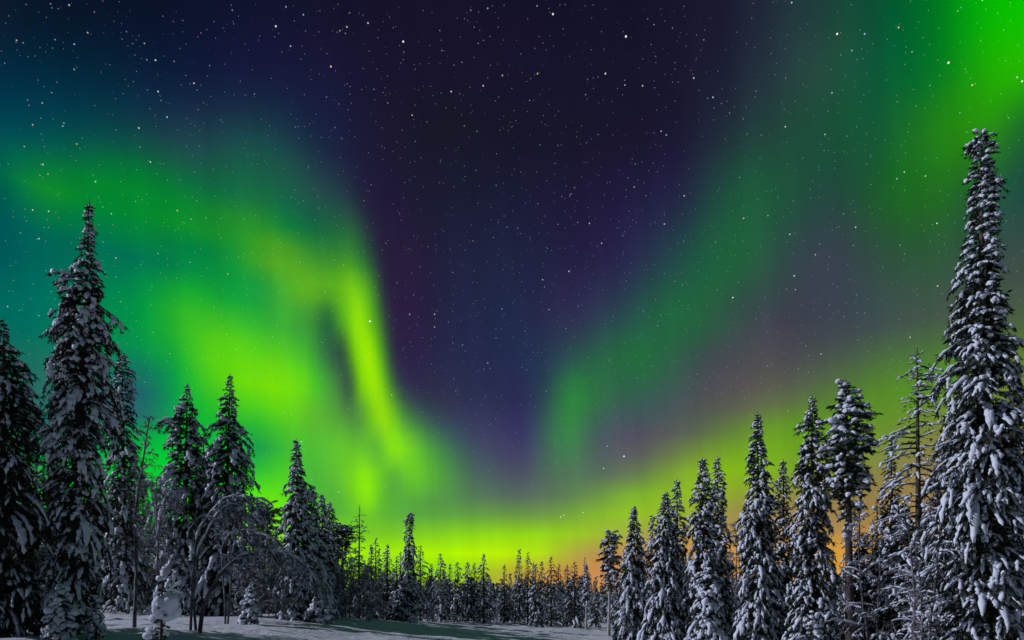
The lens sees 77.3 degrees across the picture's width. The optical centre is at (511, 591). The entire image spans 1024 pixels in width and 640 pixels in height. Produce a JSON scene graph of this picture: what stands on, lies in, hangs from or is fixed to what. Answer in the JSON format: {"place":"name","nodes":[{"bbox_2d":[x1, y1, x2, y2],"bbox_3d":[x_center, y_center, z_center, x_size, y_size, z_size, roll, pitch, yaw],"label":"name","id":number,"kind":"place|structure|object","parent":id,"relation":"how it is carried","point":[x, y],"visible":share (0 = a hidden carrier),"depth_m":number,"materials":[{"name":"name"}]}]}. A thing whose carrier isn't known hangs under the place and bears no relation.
{"place":"outdoors","nodes":[
{"label":"outdoors","id":0,"kind":"place"},
{"bbox_2d":[0,593,838,639],"bbox_3d":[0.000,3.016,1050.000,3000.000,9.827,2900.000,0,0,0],"label":"ground","id":1,"kind":"structure","parent":0,"point":[119,625],"depth_m":33.37,"materials":[{"name":"snow"}]},
{"bbox_2d":[0,317,61,637],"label":"spruce tree","id":2,"kind":"object","parent":1,"relation":"on","point":[19,542],"visible":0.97,"depth_m":22.89,"materials":[{"name":"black plant"}]},
{"bbox_2d":[6,406,63,626],"bbox_3d":[-19.428,-2.940,25.924,3.358,9.007,2.647,0,0,0],"label":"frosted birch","id":3,"kind":"object","parent":1,"relation":"on","point":[41,478],"visible":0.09,"depth_m":25.89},
{"bbox_2d":[29,547,47,598],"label":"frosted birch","id":4,"kind":"object","parent":1,"relation":"on","point":[41,552],"visible":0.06,"depth_m":24.52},
{"bbox_2d":[39,583,91,639],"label":"young spruce","id":5,"kind":"object","parent":1,"relation":"on","point":[55,618],"visible":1,"depth_m":21.82,"materials":[{"name":"white plant"}]},
{"bbox_2d":[26,198,128,634],"bbox_3d":[-16.179,-6.314,23.881,3.235,16.892,3.209,0,0,25],"label":"spruce tree","id":6,"kind":"object","parent":1,"relation":"on","point":[77,535],"visible":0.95,"depth_m":23.57,"materials":[{"name":"grey plant"}]},
{"bbox_2d":[84,595,106,639],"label":"young spruce","id":7,"kind":"object","parent":1,"relation":"on","point":[99,627],"visible":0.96,"depth_m":22.90,"materials":[{"name":"green plant"}]},
{"bbox_2d":[89,482,130,604],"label":"spruce tree","id":8,"kind":"object","parent":1,"relation":"on","point":[102,561],"visible":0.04,"depth_m":51.22,"materials":[{"name":"green plant"}]},
{"bbox_2d":[95,349,152,613],"bbox_3d":[-24.208,-6.154,39.865,3.227,18.091,3.752,0,0,-34],"label":"spruce tree","id":9,"kind":"object","parent":1,"relation":"on","point":[121,586],"visible":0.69,"depth_m":39.62,"materials":[{"name":"green plant"}]},
{"bbox_2d":[101,467,164,601],"bbox_3d":[-25.056,-3.270,42.137,4.554,9.928,3.233,0,0,-21],"label":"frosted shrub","id":10,"kind":"object","parent":1,"relation":"on","point":[136,481],"visible":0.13,"depth_m":42.28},
{"bbox_2d":[110,416,167,627],"bbox_3d":[-15.689,-2.832,26.625,2.100,9.179,2.265,0,0,0],"label":"bare tree","id":11,"kind":"object","parent":1,"relation":"on","point":[135,557],"visible":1,"depth_m":26.83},
{"bbox_2d":[132,472,153,592],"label":"spruce tree","id":12,"kind":"object","parent":1,"relation":"on","point":[143,512],"visible":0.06,"depth_m":65.72,"materials":[{"name":"green plant"}]},
{"bbox_2d":[129,519,164,609],"bbox_3d":[-24.861,-1.852,44.092,3.190,7.703,2.605,0,0,0],"label":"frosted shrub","id":13,"kind":"object","parent":1,"relation":"on","point":[151,576],"visible":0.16,"depth_m":43.78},
{"bbox_2d":[143,492,165,604],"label":"spruce tree","id":14,"kind":"object","parent":1,"relation":"on","point":[148,599],"visible":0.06,"depth_m":53.82,"materials":[{"name":"green plant"}]},
{"bbox_2d":[141,477,175,603],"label":"spruce tree","id":15,"kind":"object","parent":1,"relation":"on","point":[156,485],"visible":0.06,"depth_m":56.55,"materials":[{"name":"green plant"}]},
{"bbox_2d":[131,475,189,594],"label":"frosted birch","id":16,"kind":"object","parent":1,"relation":"on","point":[161,512],"visible":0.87,"depth_m":36.59,"materials":[{"name":"plant"}]},
{"bbox_2d":[142,576,182,639],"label":"snowy sapling","id":17,"kind":"object","parent":1,"relation":"on","point":[166,606],"visible":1,"depth_m":12.97,"materials":[{"name":"snow"}]},
{"bbox_2d":[141,382,219,615],"bbox_3d":[-19.885,-4.933,38.781,4.273,15.718,4.607,0,0,-43],"label":"spruce tree","id":18,"kind":"object","parent":1,"relation":"on","point":[183,559],"visible":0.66,"depth_m":38.44,"materials":[{"name":"green plant"}]},
{"bbox_2d":[186,429,214,614],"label":"spruce tree","id":19,"kind":"object","parent":1,"relation":"on","point":[204,436],"visible":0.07,"depth_m":42.89,"materials":[{"name":"green plant"}]},
{"bbox_2d":[185,373,273,616],"bbox_3d":[-17.542,-5.177,39.083,4.652,16.322,5.014,0,0,20],"label":"spruce tree","id":20,"kind":"object","parent":1,"relation":"on","point":[216,470],"visible":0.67,"depth_m":38.31,"materials":[{"name":"green plant"}]},
{"bbox_2d":[189,489,281,630],"bbox_3d":[-10.684,-1.252,24.685,3.448,5.533,2.147,0,0,-18],"label":"frosted birch","id":21,"kind":"object","parent":1,"relation":"on","point":[261,508],"visible":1,"depth_m":24.66,"materials":[{"name":"plant"}]},
{"bbox_2d":[211,524,287,623],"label":"frosted birch","id":22,"kind":"object","parent":1,"relation":"on","point":[265,540],"visible":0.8,"depth_m":28.09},
{"bbox_2d":[236,586,262,624],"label":"spruce bush","id":23,"kind":"object","parent":1,"relation":"on","point":[252,612],"visible":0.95,"depth_m":30.80,"materials":[{"name":"white plant"}]},
{"bbox_2d":[246,510,268,608],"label":"spruce tree","id":24,"kind":"object","parent":1,"relation":"on","point":[258,568],"visible":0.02,"depth_m":56.24,"materials":[{"name":"green plant"}]},
{"bbox_2d":[197,544,330,632],"bbox_3d":[-9.617,-0.123,24.721,5.093,3.453,1.771,0,0,-12],"label":"frosted birch","id":25,"kind":"object","parent":1,"relation":"on","point":[276,554],"visible":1,"depth_m":24.67,"materials":[{"name":"plant"}]},
{"bbox_2d":[227,542,302,620],"bbox_3d":[-12.737,-0.521,32.964,3.893,4.340,2.674,0,0,0],"label":"frosted shrub","id":26,"kind":"object","parent":1,"relation":"on","point":[265,585],"visible":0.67,"depth_m":32.91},
{"bbox_2d":[246,500,290,612],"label":"pine tree","id":27,"kind":"object","parent":1,"relation":"on","point":[277,511],"visible":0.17,"depth_m":51.99,"materials":[{"name":"plant"}]},
{"bbox_2d":[261,536,282,613],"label":"spruce tree","id":28,"kind":"object","parent":1,"relation":"on","point":[271,591],"visible":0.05,"depth_m":50.37,"materials":[{"name":"green plant"}]},
{"bbox_2d":[264,568,286,617],"bbox_3d":[-13.646,0.042,38.055,2.427,4.369,2.422,0,0,39],"label":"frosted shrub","id":29,"kind":"object","parent":1,"relation":"on","point":[272,590],"visible":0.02,"depth_m":37.85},
{"bbox_2d":[270,438,318,622],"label":"spruce tree","id":30,"kind":"object","parent":1,"relation":"on","point":[300,529],"visible":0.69,"depth_m":35.57,"materials":[{"name":"green plant"}]},
{"bbox_2d":[302,594,336,624],"bbox_3d":[-10.566,1.060,35.063,1.820,2.280,1.968,0,0,0],"label":"spruce bush","id":31,"kind":"object","parent":1,"relation":"on","point":[327,617],"visible":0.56,"depth_m":34.58,"materials":[{"name":"white plant"}]},
{"bbox_2d":[299,485,340,619],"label":"spruce tree","id":32,"kind":"object","parent":1,"relation":"on","point":[319,545],"visible":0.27,"depth_m":38.68,"materials":[{"name":"green plant"}]},
{"bbox_2d":[316,495,341,619],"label":"spruce tree","id":33,"kind":"object","parent":1,"relation":"on","point":[331,575],"visible":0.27,"depth_m":40.91,"materials":[{"name":"green plant"}]},
{"bbox_2d":[320,501,348,616],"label":"spruce tree","id":34,"kind":"object","parent":1,"relation":"on","point":[332,525],"visible":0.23,"depth_m":43.89,"materials":[{"name":"green plant"}]},
{"bbox_2d":[341,558,353,615],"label":"spruce tree","id":35,"kind":"object","parent":1,"relation":"on","point":[347,587],"visible":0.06,"depth_m":56.92,"materials":[{"name":"green plant"}]},
{"bbox_2d":[333,522,362,617],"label":"pine tree","id":36,"kind":"object","parent":1,"relation":"on","point":[345,538],"visible":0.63,"depth_m":46.78,"materials":[{"name":"plant"}]},
{"bbox_2d":[328,547,382,619],"bbox_3d":[-10.612,-0.406,41.948,4.147,5.223,2.757,0,0,-28],"label":"frosted shrub","id":37,"kind":"object","parent":1,"relation":"on","point":[345,598],"visible":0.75,"depth_m":41.85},
{"bbox_2d":[348,505,371,618],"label":"spruce tree","id":38,"kind":"object","parent":1,"relation":"on","point":[358,597],"visible":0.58,"depth_m":45.95,"materials":[{"name":"green plant"}]},
{"bbox_2d":[351,568,388,616],"bbox_3d":[-10.387,0.042,45.945,3.279,3.593,2.265,0,0,22],"label":"frosted shrub","id":39,"kind":"object","parent":1,"relation":"on","point":[379,582],"visible":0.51,"depth_m":45.74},
{"bbox_2d":[367,545,374,605],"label":"spruce tree","id":40,"kind":"object","parent":1,"relation":"on","point":[370,560],"visible":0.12,"depth_m":65.92,"materials":[{"name":"green plant"}]},
{"bbox_2d":[361,538,385,617],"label":"spruce tree","id":41,"kind":"object","parent":1,"relation":"on","point":[376,569],"visible":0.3,"depth_m":56.17,"materials":[{"name":"green plant"}]},
{"bbox_2d":[360,547,389,619],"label":"spruce tree","id":42,"kind":"object","parent":1,"relation":"on","point":[377,612],"visible":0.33,"depth_m":51.55,"materials":[{"name":"green plant"}]},
{"bbox_2d":[372,544,395,619],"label":"spruce tree","id":43,"kind":"object","parent":1,"relation":"on","point":[388,580],"visible":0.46,"depth_m":52.34,"materials":[{"name":"green plant"}]},
{"bbox_2d":[379,551,392,615],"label":"spruce tree","id":44,"kind":"object","parent":1,"relation":"on","point":[391,584],"visible":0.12,"depth_m":65.97,"materials":[{"name":"green plant"}]},
{"bbox_2d":[388,551,411,621],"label":"spruce tree","id":45,"kind":"object","parent":1,"relation":"on","point":[400,589],"visible":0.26,"depth_m":50.06,"materials":[{"name":"green plant"}]},
{"bbox_2d":[381,556,424,622],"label":"spruce tree","id":46,"kind":"object","parent":1,"relation":"on","point":[395,601],"visible":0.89,"depth_m":49.03,"materials":[{"name":"green plant"}]},
{"bbox_2d":[389,512,428,622],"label":"spruce tree","id":47,"kind":"object","parent":1,"relation":"on","point":[414,595],"visible":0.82,"depth_m":49.74,"materials":[{"name":"green plant"}]},
{"bbox_2d":[412,545,436,621],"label":"spruce tree","id":48,"kind":"object","parent":1,"relation":"on","point":[420,574],"visible":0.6,"depth_m":59.87,"materials":[{"name":"green plant"}]},
{"bbox_2d":[423,564,437,618],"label":"spruce tree","id":49,"kind":"object","parent":1,"relation":"on","point":[432,570],"visible":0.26,"depth_m":65.95,"materials":[{"name":"green plant"}]},
{"bbox_2d":[419,576,447,621],"bbox_3d":[-7.786,0.916,59.870,3.594,4.771,2.572,0,0,0],"label":"frosted shrub","id":50,"kind":"object","parent":1,"relation":"on","point":[437,586],"visible":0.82,"depth_m":59.84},
{"bbox_2d":[428,554,460,621],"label":"spruce tree","id":51,"kind":"object","parent":1,"relation":"on","point":[441,617],"visible":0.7,"depth_m":61.91,"materials":[{"name":"green plant"}]},
{"bbox_2d":[443,564,456,620],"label":"spruce tree","id":52,"kind":"object","parent":1,"relation":"on","point":[450,593],"visible":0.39,"depth_m":65.93,"materials":[{"name":"green plant"}]},
{"bbox_2d":[447,561,467,621],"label":"spruce tree","id":53,"kind":"object","parent":1,"relation":"on","point":[461,605],"visible":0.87,"depth_m":63.78,"materials":[{"name":"green plant"}]},
{"bbox_2d":[459,562,478,620],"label":"spruce tree","id":54,"kind":"object","parent":1,"relation":"on","point":[467,589],"visible":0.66,"depth_m":65.78,"materials":[{"name":"green plant"}]},
{"bbox_2d":[466,563,480,620],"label":"spruce tree","id":55,"kind":"object","parent":1,"relation":"on","point":[471,590],"visible":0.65,"depth_m":65.88,"materials":[{"name":"green plant"}]},
{"bbox_2d":[472,554,494,623],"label":"spruce tree","id":56,"kind":"object","parent":1,"relation":"on","point":[484,610],"visible":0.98,"depth_m":61.86,"materials":[{"name":"green plant"}]},
{"bbox_2d":[474,597,500,622],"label":"frosted shrub","id":57,"kind":"object","parent":1,"relation":"on","point":[489,606],"visible":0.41,"depth_m":64.27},
{"bbox_2d":[485,582,498,620],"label":"spruce tree","id":58,"kind":"object","parent":1,"relation":"on","point":[492,596],"visible":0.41,"depth_m":69.78,"materials":[{"name":"green plant"}]},
{"bbox_2d":[138,575,861,614],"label":"wood","id":59,"kind":"object","parent":1,"relation":"on","point":[602,593],"visible":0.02,"depth_m":141.15,"materials":[{"name":"plant"}]},
{"bbox_2d":[497,565,510,622],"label":"spruce tree","id":60,"kind":"object","parent":1,"relation":"on","point":[505,599],"visible":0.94,"depth_m":65.90,"materials":[{"name":"green plant"}]},
{"bbox_2d":[497,585,523,621],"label":"frosted birch","id":61,"kind":"object","parent":1,"relation":"on","point":[511,602],"visible":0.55,"depth_m":66.12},
{"bbox_2d":[505,573,517,621],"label":"spruce tree","id":62,"kind":"object","parent":1,"relation":"on","point":[510,583],"visible":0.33,"depth_m":69.91,"materials":[{"name":"green plant"}]},
{"bbox_2d":[508,549,528,623],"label":"spruce tree","id":63,"kind":"object","parent":1,"relation":"on","point":[518,596],"visible":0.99,"depth_m":63.88,"materials":[{"name":"green plant"}]},
{"bbox_2d":[521,552,534,623],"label":"spruce tree","id":64,"kind":"object","parent":1,"relation":"on","point":[527,591],"visible":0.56,"depth_m":65.91,"materials":[{"name":"green plant"}]},
{"bbox_2d":[526,562,537,611],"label":"spruce tree","id":65,"kind":"object","parent":1,"relation":"on","point":[533,566],"visible":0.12,"depth_m":89.90,"materials":[{"name":"green plant"}]},
{"bbox_2d":[526,564,545,627],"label":"spruce tree","id":66,"kind":"object","parent":1,"relation":"on","point":[535,619],"visible":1,"depth_m":57.88,"materials":[{"name":"green plant"}]},
{"bbox_2d":[536,562,548,624],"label":"spruce tree","id":67,"kind":"object","parent":1,"relation":"on","point":[542,585],"visible":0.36,"depth_m":65.88,"materials":[{"name":"green plant"}]},
{"bbox_2d":[539,556,561,626],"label":"spruce tree","id":68,"kind":"object","parent":1,"relation":"on","point":[548,589],"visible":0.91,"depth_m":61.90,"materials":[{"name":"green plant"}]},
{"bbox_2d":[552,564,569,625],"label":"spruce tree","id":69,"kind":"object","parent":1,"relation":"on","point":[561,581],"visible":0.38,"depth_m":65.85,"materials":[{"name":"green plant"}]},
{"bbox_2d":[557,564,573,625],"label":"spruce tree","id":70,"kind":"object","parent":1,"relation":"on","point":[565,587],"visible":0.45,"depth_m":65.83,"materials":[{"name":"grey plant"}]},
{"bbox_2d":[551,586,582,626],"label":"frosted birch","id":71,"kind":"object","parent":1,"relation":"on","point":[562,612],"visible":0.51,"depth_m":59.94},
{"bbox_2d":[563,562,587,627],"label":"spruce tree","id":72,"kind":"object","parent":1,"relation":"on","point":[577,604],"visible":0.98,"depth_m":57.83,"materials":[{"name":"grey plant"}]},
{"bbox_2d":[577,557,591,620],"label":"spruce tree","id":73,"kind":"object","parent":1,"relation":"on","point":[587,591],"visible":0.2,"depth_m":87.90,"materials":[{"name":"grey plant"}]},
{"bbox_2d":[580,564,594,629],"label":"spruce tree","id":74,"kind":"object","parent":1,"relation":"on","point":[586,594],"visible":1,"depth_m":55.93,"materials":[{"name":"grey plant"}]},
{"bbox_2d":[589,576,603,626],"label":"spruce tree","id":75,"kind":"object","parent":1,"relation":"on","point":[595,621],"visible":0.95,"depth_m":67.91,"materials":[{"name":"grey plant"}]},
{"bbox_2d":[599,590,607,622],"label":"spruce tree","id":76,"kind":"object","parent":1,"relation":"on","point":[605,613],"visible":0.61,"depth_m":82.48,"materials":[{"name":"grey plant"}]},
{"bbox_2d":[595,529,624,635],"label":"pine tree","id":77,"kind":"object","parent":1,"relation":"on","point":[611,570],"visible":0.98,"depth_m":46.87,"materials":[{"name":"grey plant"}]},
{"bbox_2d":[605,583,615,622],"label":"spruce tree","id":78,"kind":"object","parent":1,"relation":"on","point":[612,606],"visible":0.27,"depth_m":80.88,"materials":[{"name":"grey plant"}]},
{"bbox_2d":[611,593,619,628],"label":"spruce tree","id":79,"kind":"object","parent":1,"relation":"on","point":[616,610],"visible":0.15,"depth_m":63.88,"materials":[{"name":"grey plant"}]},
{"bbox_2d":[609,506,650,639],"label":"spruce tree","id":80,"kind":"object","parent":1,"relation":"on","point":[631,581],"visible":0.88,"depth_m":36.48,"materials":[{"name":"white plant"}]},
{"bbox_2d":[642,515,656,591],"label":"spruce tree","id":81,"kind":"object","parent":1,"relation":"on","point":[647,560],"visible":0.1,"depth_m":40.96,"materials":[{"name":"grey plant"}]},
{"bbox_2d":[636,491,691,639],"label":"spruce tree","id":82,"kind":"object","parent":1,"relation":"on","point":[663,618],"visible":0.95,"depth_m":33.50,"materials":[{"name":"white plant"}]},
{"bbox_2d":[669,480,689,623],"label":"spruce tree","id":83,"kind":"object","parent":1,"relation":"on","point":[681,547],"visible":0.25,"depth_m":35.89,"materials":[{"name":"white plant"}]},
{"bbox_2d":[678,457,731,639],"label":"spruce tree","id":84,"kind":"object","parent":1,"relation":"on","point":[702,558],"visible":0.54,"depth_m":32.74,"materials":[{"name":"white plant"}]},
{"bbox_2d":[685,567,729,639],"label":"spruce tree","id":85,"kind":"object","parent":1,"relation":"on","point":[713,626],"visible":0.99,"depth_m":28.63,"materials":[{"name":"white plant"}]},
{"bbox_2d":[705,456,737,639],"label":"spruce tree","id":86,"kind":"object","parent":1,"relation":"on","point":[720,519],"visible":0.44,"depth_m":34.62,"materials":[{"name":"white plant"}]},
{"bbox_2d":[728,554,740,613],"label":"spruce tree","id":87,"kind":"object","parent":1,"relation":"on","point":[734,583],"visible":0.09,"depth_m":49.34,"materials":[{"name":"grey plant"}]},
{"bbox_2d":[723,521,753,613],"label":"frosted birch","id":88,"kind":"object","parent":1,"relation":"on","point":[733,571],"visible":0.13,"depth_m":44.94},
{"bbox_2d":[725,412,788,639],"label":"spruce tree","id":89,"kind":"object","parent":1,"relation":"on","point":[758,557],"visible":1,"depth_m":27.55,"materials":[{"name":"white plant"}]},
{"bbox_2d":[765,459,816,639],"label":"spruce tree","id":90,"kind":"object","parent":1,"relation":"on","point":[783,548],"visible":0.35,"depth_m":30.82,"materials":[{"name":"white plant"}]},
{"bbox_2d":[795,610,823,639],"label":"young spruce","id":91,"kind":"object","parent":1,"relation":"on","point":[817,634],"visible":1,"depth_m":21.93,"materials":[{"name":"white plant"}]},
{"bbox_2d":[780,396,845,639],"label":"spruce tree","id":92,"kind":"object","parent":1,"relation":"on","point":[807,566],"visible":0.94,"depth_m":25.67,"materials":[{"name":"white plant"}]},
{"bbox_2d":[830,553,844,639],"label":"spruce tree","id":93,"kind":"object","parent":1,"relation":"on","point":[842,616],"visible":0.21,"depth_m":48.38,"materials":[{"name":"grey plant"}]},
{"bbox_2d":[804,378,883,639],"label":"pine tree","id":94,"kind":"object","parent":1,"relation":"on","point":[854,480],"visible":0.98,"depth_m":24.82,"materials":[{"name":"grey wood"}]},
{"bbox_2d":[834,500,862,639],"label":"spruce tree","id":95,"kind":"object","parent":1,"relation":"on","point":[857,582],"visible":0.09,"depth_m":53.36,"materials":[{"name":"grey plant"}]},
{"bbox_2d":[841,498,870,600],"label":"spruce tree","id":96,"kind":"object","parent":1,"relation":"on","point":[861,511],"visible":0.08,"depth_m":55.50,"materials":[{"name":"grey plant"}]},
{"bbox_2d":[843,533,881,639],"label":"spruce tree","id":97,"kind":"object","parent":1,"relation":"on","point":[857,595],"visible":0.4,"depth_m":27.83,"materials":[{"name":"grey plant"}]},
{"bbox_2d":[824,512,904,639],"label":"frosted shrub","id":98,"kind":"object","parent":1,"relation":"on","point":[880,545],"visible":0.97,"depth_m":23.09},
{"bbox_2d":[860,521,880,617],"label":"spruce tree","id":99,"kind":"object","parent":1,"relation":"on","point":[870,530],"visible":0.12,"depth_m":50.88,"materials":[{"name":"grey plant"}]},
{"bbox_2d":[860,498,881,598],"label":"spruce tree","id":100,"kind":"object","parent":1,"relation":"on","point":[875,508],"visible":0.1,"depth_m":45.94,"materials":[{"name":"grey plant"}]},
{"bbox_2d":[857,438,910,639],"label":"spruce tree","id":101,"kind":"object","parent":1,"relation":"on","point":[893,509],"visible":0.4,"depth_m":26.95,"materials":[{"name":"white plant"}]},
{"bbox_2d":[875,506,925,639],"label":"spruce tree","id":102,"kind":"object","parent":1,"relation":"on","point":[885,601],"visible":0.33,"depth_m":24.89,"materials":[{"name":"white plant"}]},
{"bbox_2d":[878,488,970,639],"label":"frosted shrub","id":103,"kind":"object","parent":1,"relation":"on","point":[910,592],"visible":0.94,"depth_m":19.84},
{"bbox_2d":[900,493,958,639],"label":"spruce tree","id":104,"kind":"object","parent":1,"relation":"on","point":[936,538],"visible":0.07,"depth_m":23.79,"materials":[{"name":"white plant"}]},
{"bbox_2d":[872,347,1007,639],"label":"gaunt conifer","id":105,"kind":"object","parent":1,"relation":"on","point":[917,411],"visible":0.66,"depth_m":21.96,"materials":[{"name":"grey wood"}]},
{"bbox_2d":[935,391,965,587],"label":"spruce tree","id":106,"kind":"object","parent":1,"relation":"on","point":[947,438],"visible":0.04,"depth_m":26.99,"materials":[{"name":"green plant"}]},
{"bbox_2d":[899,128,1023,639],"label":"spruce tree","id":107,"kind":"object","parent":1,"relation":"on","point":[989,486],"visible":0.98,"depth_m":19.55,"materials":[{"name":"white plant"}]},
{"bbox_2d":[0,0,1023,593],"label":"sky","id":108,"kind":"structure","parent":0,"point":[502,275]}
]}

